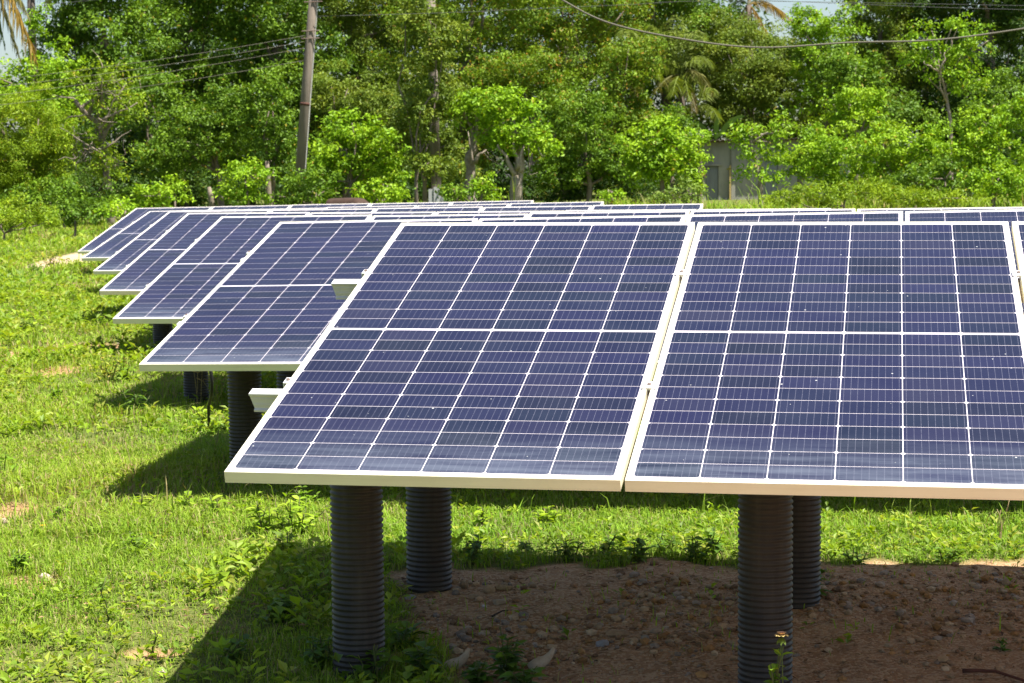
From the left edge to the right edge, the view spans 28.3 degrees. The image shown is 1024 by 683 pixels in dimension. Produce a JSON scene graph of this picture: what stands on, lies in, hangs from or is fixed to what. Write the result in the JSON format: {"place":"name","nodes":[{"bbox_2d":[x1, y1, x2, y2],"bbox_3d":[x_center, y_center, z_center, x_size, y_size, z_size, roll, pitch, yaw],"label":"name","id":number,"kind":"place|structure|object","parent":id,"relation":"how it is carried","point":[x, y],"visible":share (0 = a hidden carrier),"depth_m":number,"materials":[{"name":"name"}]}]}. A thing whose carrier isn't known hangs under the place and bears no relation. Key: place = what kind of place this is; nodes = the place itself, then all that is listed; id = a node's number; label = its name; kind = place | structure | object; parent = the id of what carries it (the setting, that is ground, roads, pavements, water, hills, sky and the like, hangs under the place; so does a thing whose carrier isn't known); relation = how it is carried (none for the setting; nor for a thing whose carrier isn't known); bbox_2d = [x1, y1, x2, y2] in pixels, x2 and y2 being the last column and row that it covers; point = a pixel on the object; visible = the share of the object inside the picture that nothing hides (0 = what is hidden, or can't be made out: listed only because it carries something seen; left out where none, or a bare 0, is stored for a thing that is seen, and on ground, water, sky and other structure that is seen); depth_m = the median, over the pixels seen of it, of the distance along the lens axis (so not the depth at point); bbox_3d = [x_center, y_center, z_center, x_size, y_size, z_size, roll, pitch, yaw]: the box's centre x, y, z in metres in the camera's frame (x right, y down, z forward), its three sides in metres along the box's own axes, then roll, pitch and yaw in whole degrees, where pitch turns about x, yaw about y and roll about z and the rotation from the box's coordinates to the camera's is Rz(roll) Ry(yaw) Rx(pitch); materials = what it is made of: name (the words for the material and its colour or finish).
{"place":"outdoors","nodes":[
{"label":"outdoors","id":0,"kind":"place"},
{"bbox_2d":[0,177,1023,682],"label":"grass","id":1,"kind":"structure","parent":0,"point":[52,539],"depth_m":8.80,"materials":[{"name":"green plant"}]},
{"bbox_2d":[0,183,1023,682],"bbox_3d":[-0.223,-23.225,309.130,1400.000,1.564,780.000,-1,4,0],"label":"ground","id":2,"kind":"structure","parent":0,"point":[890,667],"depth_m":7.04,"materials":[{"name":"green plant"}]},
{"bbox_2d":[0,0,37,66],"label":"palm tree","id":3,"kind":"object","parent":2,"relation":"on","point":[18,17],"visible":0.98,"depth_m":40.51,"materials":[{"name":"beige plant"}]},
{"bbox_2d":[0,190,63,236],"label":"bush","id":4,"kind":"object","parent":2,"relation":"on","point":[17,204],"visible":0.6,"depth_m":37.79,"materials":[{"name":"green plant"}]},
{"bbox_2d":[0,207,65,240],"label":"bush","id":5,"kind":"object","parent":2,"relation":"on","point":[10,215],"visible":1,"depth_m":35.39,"materials":[{"name":"green plant"}]},
{"bbox_2d":[0,77,91,219],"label":"feathery tree","id":6,"kind":"object","parent":2,"relation":"on","point":[21,161],"visible":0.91,"depth_m":42.54,"materials":[{"name":"green plant"}]},
{"bbox_2d":[0,3,94,219],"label":"broadleaf tree","id":7,"kind":"object","parent":2,"relation":"on","point":[55,65],"visible":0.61,"depth_m":47.47,"materials":[{"name":"green plant"}]},
{"bbox_2d":[0,173,94,228],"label":"bush","id":8,"kind":"object","parent":2,"relation":"on","point":[34,195],"visible":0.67,"depth_m":40.68,"materials":[{"name":"green plant"}]},
{"bbox_2d":[34,191,129,236],"bbox_3d":[-7.613,-2.216,36.403,1.738,1.008,1.118,-1,4,0],"label":"bush","id":9,"kind":"object","parent":2,"relation":"on","point":[71,215],"visible":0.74,"depth_m":36.35,"materials":[{"name":"green plant"}]},
{"bbox_2d":[52,53,149,224],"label":"bare branched tree","id":10,"kind":"object","parent":2,"relation":"on","point":[106,160],"visible":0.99,"depth_m":41.67,"materials":[{"name":"green plant"}]},
{"bbox_2d":[17,0,187,213],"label":"broadleaf tree","id":11,"kind":"object","parent":2,"relation":"on","point":[75,14],"visible":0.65,"depth_m":53.17,"materials":[{"name":"green plant"}]},
{"bbox_2d":[74,87,215,206],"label":"dark tree","id":12,"kind":"object","parent":2,"relation":"on","point":[127,138],"visible":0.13,"depth_m":59.20,"materials":[{"name":"green plant"}]},
{"bbox_2d":[152,324,172,347],"bbox_3d":[-2.906,0.154,16.932,0.172,1.513,0.169,-1,4,0],"label":"support post","id":13,"kind":"object","parent":2,"relation":"on","point":[161,332],"visible":0.09,"depth_m":16.84,"materials":[{"name":"plastic"}]},
{"label":"mounting rail","id":14,"kind":"object","parent":13,"relation":"attached to","visible":0},
{"bbox_2d":[99,212,309,294],"bbox_3d":[-2.560,-0.767,17.238,1.142,0.037,2.278,0,19,10],"label":"solar panel","id":15,"kind":"object","parent":14,"relation":"attached to","point":[152,262],"visible":0.23,"depth_m":17.25,"materials":[{"name":"blue"}]},
{"bbox_2d":[130,172,196,207],"bbox_3d":[-6.745,-2.631,38.937,1.192,1.250,1.078,1,5,21],"label":"bush","id":16,"kind":"object","parent":2,"relation":"on","point":[163,195],"visible":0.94,"depth_m":38.80,"materials":[{"name":"green plant"}]},
{"bbox_2d":[106,66,225,207],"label":"leafy tree","id":17,"kind":"object","parent":2,"relation":"on","point":[153,91],"visible":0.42,"depth_m":51.60,"materials":[{"name":"green plant"}]},
{"bbox_2d":[183,371,208,405],"bbox_3d":[-2.097,0.410,13.491,0.175,1.514,0.169,-1,4,0],"label":"support post","id":18,"kind":"object","parent":2,"relation":"on","point":[189,384],"visible":0.16,"depth_m":13.41,"materials":[{"name":"plastic"}]},
{"bbox_3d":[0.420,-0.333,12.953,5.858,0.108,0.048,0,20,10],"label":"mounting rail","id":19,"kind":"object","parent":18,"relation":"attached to","visible":0},
{"bbox_2d":[113,215,371,323],"bbox_3d":[-1.771,-0.517,13.796,1.142,0.036,2.278,0,20,10],"label":"solar panel","id":20,"kind":"object","parent":19,"relation":"attached to","point":[195,274],"visible":0.45,"depth_m":13.77,"materials":[{"name":"blue"}]},
{"bbox_2d":[371,214,528,220],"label":"solar panel","id":21,"kind":"object","parent":19,"relation":"attached to","point":[414,217],"visible":0.05,"depth_m":14.59,"materials":[{"name":"blue"}]},
{"bbox_2d":[527,211,689,219],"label":"solar panel","id":22,"kind":"object","parent":19,"relation":"attached to","point":[590,214],"visible":0.04,"depth_m":14.38,"materials":[{"name":"blue"}]},
{"bbox_2d":[690,209,854,214],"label":"solar panel","id":23,"kind":"object","parent":19,"relation":"attached to","point":[705,212],"visible":0.03,"depth_m":14.18,"materials":[{"name":"blue"}]},
{"bbox_2d":[118,0,276,206],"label":"broadleaf tree","id":24,"kind":"object","parent":2,"relation":"on","point":[188,23],"visible":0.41,"depth_m":55.89,"materials":[{"name":"green plant"}]},
{"bbox_2d":[128,75,277,205],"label":"leafy tree","id":25,"kind":"object","parent":2,"relation":"on","point":[216,142],"visible":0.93,"depth_m":46.52,"materials":[{"name":"green plant"}]},
{"bbox_2d":[227,371,262,485],"bbox_3d":[-1.304,0.656,9.993,0.179,1.514,0.169,-1,4,0],"label":"support post","id":26,"kind":"object","parent":2,"relation":"on","point":[244,420],"visible":0.23,"depth_m":9.90,"materials":[{"name":"plastic"}]},
{"label":"mounting rail","id":27,"kind":"object","parent":26,"relation":"attached to","visible":0},
{"bbox_2d":[139,218,477,370],"bbox_3d":[-0.952,-0.272,10.288,1.142,0.035,2.278,0,20,11],"label":"solar panel","id":28,"kind":"object","parent":27,"relation":"attached to","point":[270,302],"visible":0.7,"depth_m":10.09,"materials":[{"name":"blue"}]},
{"bbox_2d":[477,215,685,222],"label":"solar panel","id":29,"kind":"object","parent":27,"relation":"attached to","point":[667,218],"visible":0.05,"depth_m":11.05,"materials":[{"name":"blue"}]},
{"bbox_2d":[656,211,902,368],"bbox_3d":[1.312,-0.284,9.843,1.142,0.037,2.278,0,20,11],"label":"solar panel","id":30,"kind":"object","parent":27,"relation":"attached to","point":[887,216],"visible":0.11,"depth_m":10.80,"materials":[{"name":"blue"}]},
{"bbox_2d":[905,209,1023,314],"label":"solar panel","id":31,"kind":"object","parent":27,"relation":"attached to","point":[1012,215],"visible":0.13,"depth_m":10.61,"materials":[{"name":"blue"}]},
{"bbox_2d":[211,150,279,205],"bbox_3d":[-5.216,-2.941,39.854,1.294,1.641,1.183,-4,6,-41],"label":"bush","id":32,"kind":"object","parent":2,"relation":"on","point":[250,186],"visible":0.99,"depth_m":39.79,"materials":[{"name":"green plant"}]},
{"bbox_2d":[227,67,299,204],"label":"leafy tree","id":33,"kind":"object","parent":2,"relation":"on","point":[282,142],"visible":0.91,"depth_m":45.55,"materials":[{"name":"green plant"}]},
{"bbox_2d":[170,0,367,204],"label":"broadleaf tree","id":34,"kind":"object","parent":2,"relation":"on","point":[269,29],"visible":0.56,"depth_m":55.09,"materials":[{"name":"green plant"}]},
{"bbox_2d":[266,489,328,534],"bbox_3d":[-0.894,0.728,8.531,0.270,0.218,0.191,-1,4,0],"label":"weed","id":35,"kind":"object","parent":2,"relation":"on","point":[301,513],"visible":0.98,"depth_m":8.51,"materials":[{"name":"green plant"}]},
{"bbox_2d":[293,0,321,204],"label":"utility pole","id":36,"kind":"object","parent":2,"relation":"on","point":[304,118],"visible":0.85,"depth_m":39.65,"materials":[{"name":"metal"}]},
{"bbox_2d":[274,165,348,204],"bbox_3d":[-3.879,-2.716,38.952,1.285,1.334,1.275,-4,5,-36],"label":"bush","id":37,"kind":"object","parent":2,"relation":"on","point":[291,184],"visible":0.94,"depth_m":38.74,"materials":[{"name":"green plant"}]},
{"bbox_2d":[276,0,412,199],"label":"broadleaf tree","id":38,"kind":"object","parent":2,"relation":"on","point":[361,33],"visible":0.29,"depth_m":57.00,"materials":[{"name":"green plant"}]},
{"bbox_2d":[290,107,414,200],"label":"bright bush","id":39,"kind":"object","parent":2,"relation":"on","point":[370,151],"visible":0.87,"depth_m":42.65,"materials":[{"name":"green plant"}]},
{"bbox_2d":[299,57,409,197],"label":"leafy tree","id":40,"kind":"object","parent":2,"relation":"on","point":[323,88],"visible":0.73,"depth_m":50.46,"materials":[{"name":"green plant"}]},
{"bbox_2d":[330,485,384,678],"bbox_3d":[-0.489,0.909,6.468,0.169,1.514,0.169,-1,4,0],"label":"support post","id":41,"kind":"object","parent":2,"relation":"on","point":[357,566],"visible":0.69,"depth_m":6.39,"materials":[{"name":"plastic"}]},
{"bbox_2d":[249,377,656,417],"bbox_3d":[0.990,0.182,6.119,3.706,0.109,0.051,0,22,10],"label":"mounting rail","id":42,"kind":"object","parent":41,"relation":"on","point":[263,400],"visible":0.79,"depth_m":6.44,"materials":[{"name":"metal"}]},
{"bbox_2d":[224,222,694,490],"bbox_3d":[-0.065,-0.024,6.748,1.142,0.036,2.278,1,22,10],"label":"solar panel","id":43,"kind":"object","parent":42,"relation":"attached to","point":[493,355],"visible":1,"depth_m":6.46,"materials":[{"name":"blue"}]},
{"bbox_2d":[625,222,1023,499],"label":"solar panel","id":44,"kind":"object","parent":42,"relation":"attached to","point":[867,359],"visible":1,"depth_m":6.26,"materials":[{"name":"blue"}]},
{"bbox_2d":[1011,222,1023,302],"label":"solar panel","id":45,"kind":"object","parent":42,"relation":"attached to","point":[1017,229],"visible":1,"depth_m":7.23,"materials":[{"name":"grey"}]},
{"bbox_2d":[345,644,402,682],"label":"weed","id":46,"kind":"object","parent":2,"relation":"on","point":[384,657],"visible":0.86,"depth_m":6.34,"materials":[{"name":"green plant"}]},
{"bbox_2d":[339,176,415,202],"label":"bush","id":47,"kind":"object","parent":2,"relation":"on","point":[395,194],"visible":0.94,"depth_m":39.78,"materials":[{"name":"green plant"}]},
{"bbox_2d":[401,637,441,679],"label":"weed","id":48,"kind":"object","parent":2,"relation":"on","point":[418,656],"visible":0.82,"depth_m":6.37,"materials":[{"name":"green plant"}]},
{"bbox_2d":[405,487,451,592],"bbox_3d":[-0.305,0.533,7.408,0.176,1.514,0.169,-1,4,0],"label":"support post","id":49,"kind":"object","parent":2,"relation":"on","point":[429,540],"visible":0.25,"depth_m":7.35,"materials":[{"name":"plastic"}]},
{"bbox_2d":[388,0,475,202],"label":"leafy tree","id":50,"kind":"object","parent":2,"relation":"on","point":[416,112],"visible":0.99,"depth_m":41.13,"materials":[{"name":"green plant"}]},
{"bbox_2d":[379,48,486,201],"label":"leafy tree","id":51,"kind":"object","parent":2,"relation":"on","point":[453,148],"visible":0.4,"depth_m":46.58,"materials":[{"name":"green plant"}]},
{"bbox_2d":[426,0,444,201],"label":"utility pole","id":52,"kind":"object","parent":2,"relation":"on","point":[434,149],"visible":0.32,"depth_m":42.74,"materials":[{"name":"concrete"}]},
{"bbox_2d":[363,0,567,201],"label":"broadleaf tree","id":53,"kind":"object","parent":2,"relation":"on","point":[478,37],"visible":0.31,"depth_m":54.18,"materials":[{"name":"green plant"}]},
{"bbox_2d":[443,82,509,201],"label":"stump tree","id":54,"kind":"object","parent":2,"relation":"on","point":[471,121],"visible":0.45,"depth_m":41.66,"materials":[{"name":"green plant"}]},
{"bbox_2d":[462,170,505,200],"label":"bush","id":55,"kind":"object","parent":2,"relation":"on","point":[488,187],"visible":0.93,"depth_m":39.81,"materials":[{"name":"green plant"}]},
{"bbox_2d":[486,627,526,680],"bbox_3d":[-0.025,0.994,6.394,0.142,0.188,0.123,1,5,24],"label":"weed","id":56,"kind":"object","parent":2,"relation":"on","point":[505,657],"visible":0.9,"depth_m":6.39,"materials":[{"name":"green plant"}]},
{"bbox_2d":[0,142,1022,215],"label":"undergrowth","id":57,"kind":"object","parent":2,"relation":"on","point":[568,195],"visible":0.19,"depth_m":50.58,"materials":[{"name":"green plant"}]},
{"bbox_2d":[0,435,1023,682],"bbox_3d":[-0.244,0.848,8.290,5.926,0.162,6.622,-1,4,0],"label":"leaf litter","id":58,"kind":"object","parent":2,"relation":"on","point":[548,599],"visible":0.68,"depth_m":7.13,"materials":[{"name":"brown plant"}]},
{"bbox_2d":[2,0,1023,202],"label":"distant woods","id":59,"kind":"object","parent":2,"relation":"on","point":[502,169],"visible":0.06,"depth_m":68.93,"materials":[{"name":"green plant"}]},
{"bbox_2d":[466,81,565,200],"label":"stump tree","id":60,"kind":"object","parent":2,"relation":"on","point":[514,138],"visible":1,"depth_m":40.63,"materials":[{"name":"green plant"}]},
{"bbox_2d":[496,662,547,682],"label":"weed","id":61,"kind":"object","parent":2,"relation":"on","point":[517,677],"visible":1,"depth_m":6.26,"materials":[{"name":"green plant"}]},
{"bbox_2d":[457,38,593,199],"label":"leafy tree","id":62,"kind":"object","parent":2,"relation":"on","point":[505,78],"visible":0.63,"depth_m":51.32,"materials":[{"name":"green plant"}]},
{"bbox_2d":[478,0,663,199],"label":"broadleaf tree","id":63,"kind":"object","parent":2,"relation":"on","point":[568,28],"visible":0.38,"depth_m":56.88,"materials":[{"name":"green plant"}]},
{"bbox_2d":[523,83,644,201],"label":"leafy tree","id":64,"kind":"object","parent":2,"relation":"on","point":[606,154],"visible":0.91,"depth_m":48.62,"materials":[{"name":"green plant"}]},
{"bbox_2d":[572,30,674,202],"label":"leafy tree","id":65,"kind":"object","parent":2,"relation":"on","point":[635,75],"visible":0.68,"depth_m":51.41,"materials":[{"name":"green plant"}]},
{"bbox_2d":[622,101,699,202],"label":"leafy tree","id":66,"kind":"object","parent":2,"relation":"on","point":[683,122],"visible":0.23,"depth_m":51.62,"materials":[{"name":"green plant"}]},
{"bbox_2d":[612,113,713,203],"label":"lime tree","id":67,"kind":"object","parent":2,"relation":"on","point":[659,168],"visible":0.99,"depth_m":41.66,"materials":[{"name":"green plant"}]},
{"bbox_2d":[578,0,747,194],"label":"broadleaf tree","id":68,"kind":"object","parent":2,"relation":"on","point":[667,8],"visible":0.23,"depth_m":60.96,"materials":[{"name":"green plant"}]},
{"bbox_2d":[603,15,723,197],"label":"palm tree","id":69,"kind":"object","parent":2,"relation":"on","point":[682,85],"visible":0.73,"depth_m":52.98,"materials":[{"name":"green plant"}]},
{"bbox_2d":[646,177,708,203],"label":"bush","id":70,"kind":"object","parent":2,"relation":"on","point":[666,197],"visible":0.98,"depth_m":38.34,"materials":[{"name":"green plant"}]},
{"bbox_2d":[642,5,836,139],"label":"round tree","id":71,"kind":"object","parent":2,"relation":"on","point":[770,80],"visible":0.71,"depth_m":59.76,"materials":[{"name":"green plant"}]},
{"bbox_2d":[721,0,794,113],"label":"palm tree","id":72,"kind":"object","parent":2,"relation":"on","point":[749,8],"visible":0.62,"depth_m":65.27,"materials":[{"name":"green plant"}]},
{"bbox_2d":[721,105,802,208],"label":"lime tree","id":73,"kind":"object","parent":2,"relation":"on","point":[747,132],"visible":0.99,"depth_m":40.75,"materials":[{"name":"green plant"}]},
{"bbox_2d":[674,136,853,199],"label":"shed","id":74,"kind":"structure","parent":2,"relation":"on","point":[718,178],"depth_m":53.82,"materials":[{"name":"grey concrete"}]},
{"bbox_2d":[737,494,792,682],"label":"support post","id":75,"kind":"object","parent":2,"relation":"on","point":[765,570],"visible":0.77,"depth_m":6.15,"materials":[{"name":"plastic"}]},
{"bbox_2d":[777,122,831,198],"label":"leafy tree","id":76,"kind":"object","parent":2,"relation":"on","point":[814,135],"visible":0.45,"depth_m":46.69,"materials":[{"name":"green plant"}]},
{"bbox_2d":[791,495,821,608],"bbox_3d":[1.008,0.544,7.165,0.176,1.514,0.169,-1,4,0],"label":"support post","id":77,"kind":"object","parent":2,"relation":"on","point":[806,546],"visible":0.17,"depth_m":7.11,"materials":[{"name":"plastic"}]},
{"bbox_2d":[331,269,1023,302],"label":"mounting rail","id":78,"kind":"object","parent":77,"relation":"attached to","point":[343,289],"visible":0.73,"depth_m":7.38,"materials":[{"name":"metal"}]},
{"bbox_2d":[759,170,909,208],"bbox_3d":[6.147,-2.695,38.425,3.025,1.086,1.683,-1,4,0],"label":"bush","id":79,"kind":"object","parent":2,"relation":"on","point":[863,188],"visible":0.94,"depth_m":38.25,"materials":[{"name":"green plant"}]},
{"bbox_2d":[777,0,894,138],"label":"broadleaf tree","id":80,"kind":"object","parent":2,"relation":"on","point":[821,30],"visible":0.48,"depth_m":57.29,"materials":[{"name":"green plant"}]},
{"bbox_2d":[789,133,885,205],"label":"bush","id":81,"kind":"object","parent":2,"relation":"on","point":[826,167],"visible":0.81,"depth_m":42.67,"materials":[{"name":"green plant"}]},
{"bbox_2d":[811,82,903,196],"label":"leafy tree","id":82,"kind":"object","parent":2,"relation":"on","point":[853,111],"visible":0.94,"depth_m":49.59,"materials":[{"name":"green plant"}]},
{"bbox_2d":[809,34,946,179],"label":"leafy tree","id":83,"kind":"object","parent":2,"relation":"on","point":[842,69],"visible":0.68,"depth_m":53.45,"materials":[{"name":"green plant"}]},
{"bbox_2d":[818,0,960,165],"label":"broadleaf tree","id":84,"kind":"object","parent":2,"relation":"on","point":[892,30],"visible":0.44,"depth_m":59.10,"materials":[{"name":"green plant"}]},
{"bbox_2d":[834,118,954,207],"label":"bush","id":85,"kind":"object","parent":2,"relation":"on","point":[901,159],"visible":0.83,"depth_m":41.69,"materials":[{"name":"green plant"}]},
{"bbox_2d":[882,153,992,207],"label":"bush","id":86,"kind":"object","parent":2,"relation":"on","point":[912,177],"visible":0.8,"depth_m":40.10,"materials":[{"name":"green plant"}]},
{"bbox_2d":[881,183,999,207],"bbox_3d":[7.968,-2.545,37.903,2.211,0.842,1.510,-1,4,0],"label":"bush","id":87,"kind":"object","parent":2,"relation":"on","point":[919,199],"visible":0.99,"depth_m":37.78,"materials":[{"name":"green plant"}]},
{"bbox_2d":[871,40,1020,181],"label":"dark tree","id":88,"kind":"object","parent":2,"relation":"on","point":[925,97],"visible":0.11,"depth_m":61.89,"materials":[{"name":"green plant"}]},
{"bbox_2d":[893,11,1005,201],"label":"slender tree","id":89,"kind":"object","parent":2,"relation":"on","point":[973,42],"visible":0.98,"depth_m":44.60,"materials":[{"name":"green plant"}]},
{"bbox_2d":[886,0,1023,165],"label":"dark tree","id":90,"kind":"object","parent":2,"relation":"on","point":[1012,19],"visible":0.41,"depth_m":59.17,"materials":[{"name":"green plant"}]},
{"bbox_2d":[926,65,1023,180],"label":"leafy tree","id":91,"kind":"object","parent":2,"relation":"on","point":[993,100],"visible":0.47,"depth_m":51.49,"materials":[{"name":"green plant"}]},
{"bbox_2d":[930,91,1023,206],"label":"leafy tree","id":92,"kind":"object","parent":2,"relation":"on","point":[981,153],"visible":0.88,"depth_m":40.69,"materials":[{"name":"green plant"}]},
{"bbox_2d":[956,162,1023,206],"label":"bush","id":93,"kind":"object","parent":2,"relation":"on","point":[1014,178],"visible":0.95,"depth_m":39.23,"materials":[{"name":"green plant"}]},
{"bbox_2d":[0,0,1023,181],"label":"sky","id":94,"kind":"structure","parent":0,"point":[832,7],"materials":[{"name":"white"}]},
{"bbox_2d":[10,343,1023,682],"bbox_3d":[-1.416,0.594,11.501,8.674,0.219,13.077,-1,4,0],"label":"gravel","id":95,"kind":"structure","parent":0,"point":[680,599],"depth_m":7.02,"materials":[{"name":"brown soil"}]},
{"bbox_2d":[562,0,1023,47],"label":"cable","id":96,"kind":"object","parent":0,"point":[790,46],"visible":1,"depth_m":26.77,"materials":[{"name":"black rubber"}]},
{"bbox_3d":[-2.006,-1.139,23.446,5.858,0.108,0.048,0,17,11],"label":"mounting rail","id":97,"kind":"object","parent":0,"visible":0},
{"bbox_2d":[81,209,236,260],"bbox_3d":[-4.191,-1.286,24.313,1.141,0.035,2.278,0,17,11],"label":"solar panel","id":98,"kind":"object","parent":97,"relation":"attached to","point":[107,249],"visible":0.27,"depth_m":24.22,"materials":[{"name":"blue"}]},
{"bbox_3d":[-3.677,-0.116,20.433,0.171,1.513,0.169,-1,4,0],"label":"support post","id":99,"kind":"object","parent":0,"visible":0},
{"label":"mounting rail","id":100,"kind":"object","parent":99,"relation":"attached to","visible":0},
{"bbox_2d":[93,210,270,273],"bbox_3d":[-3.328,-1.031,20.741,1.142,0.035,2.278,0,18,10],"label":"solar panel","id":101,"kind":"object","parent":100,"relation":"attached to","point":[128,253],"visible":0.26,"depth_m":20.76,"materials":[{"name":"blue"}]},
{"bbox_2d":[591,204,702,210],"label":"solar panel","id":102,"kind":"object","parent":100,"relation":"attached to","point":[648,207],"visible":0.07,"depth_m":20.88,"materials":[{"name":"blue"}]},
{"bbox_3d":[-5.363,-0.622,27.512,0.171,1.513,0.169,-1,4,0],"label":"support post","id":103,"kind":"object","parent":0,"visible":0},
{"bbox_3d":[-2.800,-1.382,26.974,5.858,0.108,0.048,0,18,10],"label":"mounting rail","id":104,"kind":"object","parent":103,"relation":"attached to","visible":0},
{"bbox_2d":[78,207,211,253],"bbox_3d":[-4.994,-1.537,27.817,1.142,0.036,2.278,0,18,10],"label":"solar panel","id":105,"kind":"object","parent":104,"relation":"attached to","point":[123,223],"visible":0.26,"depth_m":28.17,"materials":[{"name":"blue"}]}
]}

